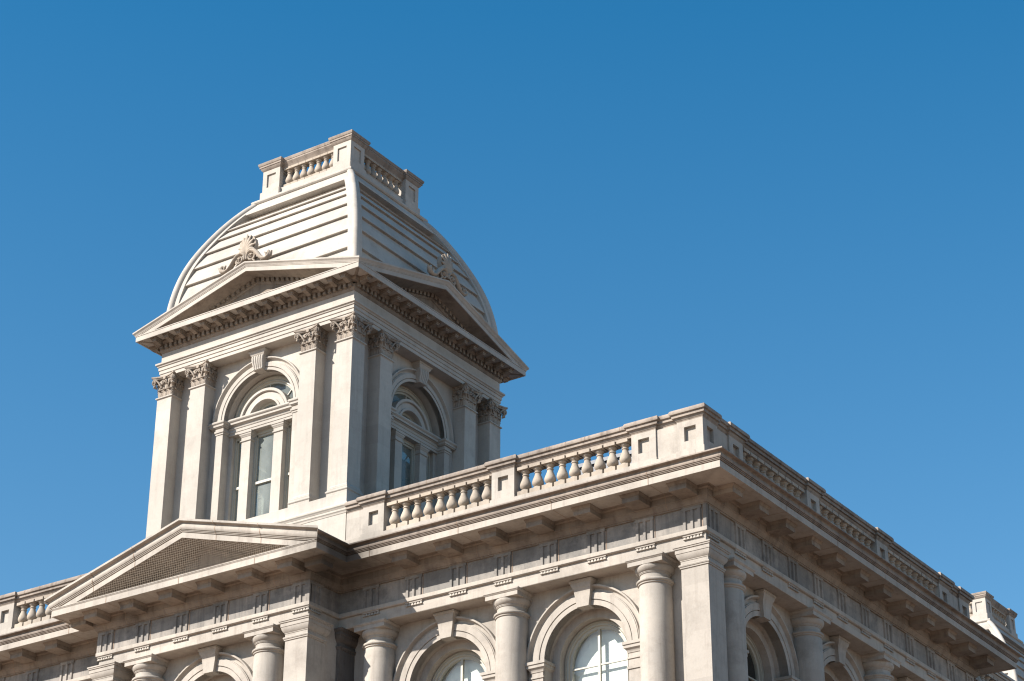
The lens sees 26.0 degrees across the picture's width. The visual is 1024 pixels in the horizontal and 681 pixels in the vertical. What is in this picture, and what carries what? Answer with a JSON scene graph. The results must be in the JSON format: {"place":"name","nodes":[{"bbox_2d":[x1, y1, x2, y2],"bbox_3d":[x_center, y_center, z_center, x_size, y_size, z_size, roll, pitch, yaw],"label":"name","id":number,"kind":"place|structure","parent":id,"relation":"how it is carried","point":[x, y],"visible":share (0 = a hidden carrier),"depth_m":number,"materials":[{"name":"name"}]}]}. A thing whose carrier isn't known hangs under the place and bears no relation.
{"place":"outdoors","nodes":[
{"label":"outdoors","id":0,"kind":"place"},
{"bbox_2d":[0,0,1023,642],"label":"sky","id":1,"kind":"structure","parent":0,"point":[801,222],"materials":[{"name":"blue"}]},
{"label":"ground","id":2,"kind":"structure","parent":0,"visible":0},
{"bbox_2d":[0,129,1023,680],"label":"stone building","id":3,"kind":"structure","parent":2,"relation":"on","point":[326,343],"depth_m":44.09,"materials":[{"name":"stone"}]},
{"bbox_2d":[236,437,272,520],"bbox_3d":[-5.842,3.728,49.756,0.406,3.591,1.931,-17,-32,30],"label":"tower window","id":4,"kind":"structure","parent":3,"relation":"in","point":[265,461],"depth_m":50.22,"materials":[{"name":"glass"}]},
{"bbox_2d":[224,375,291,520],"bbox_3d":[-5.266,2.359,47.071,1.931,3.591,0.406,-17,-32,30],"label":"tower window","id":5,"kind":"structure","parent":3,"relation":"in","point":[252,421],"depth_m":47.16,"materials":[{"name":"stone"}]},
{"bbox_2d":[400,446,409,519],"bbox_3d":[-2.829,3.998,50.264,1.931,3.591,0.406,-17,-32,30],"label":"tower window","id":6,"kind":"structure","parent":3,"relation":"in","point":[405,465],"depth_m":50.32,"materials":[{"name":"glass"}]},
{"bbox_2d":[389,385,440,518],"bbox_3d":[-2.253,2.629,47.579,0.406,3.591,1.931,-17,-32,30],"label":"tower window","id":7,"kind":"structure","parent":3,"relation":"in","point":[411,429],"depth_m":47.89,"materials":[{"name":"stone"}]},
{"bbox_2d":[432,651,485,680],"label":"window","id":8,"kind":"structure","parent":3,"relation":"in","point":[463,665],"depth_m":42.18,"materials":[{"name":"glass"}]},
{"bbox_2d":[565,620,627,680],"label":"window","id":9,"kind":"structure","parent":3,"relation":"in","point":[596,652],"depth_m":40.53,"materials":[{"name":"glass"}]},
{"bbox_2d":[746,633,763,680],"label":"window","id":10,"kind":"structure","parent":3,"relation":"in","point":[755,668],"depth_m":41.28,"materials":[{"name":"paint"}]}
]}

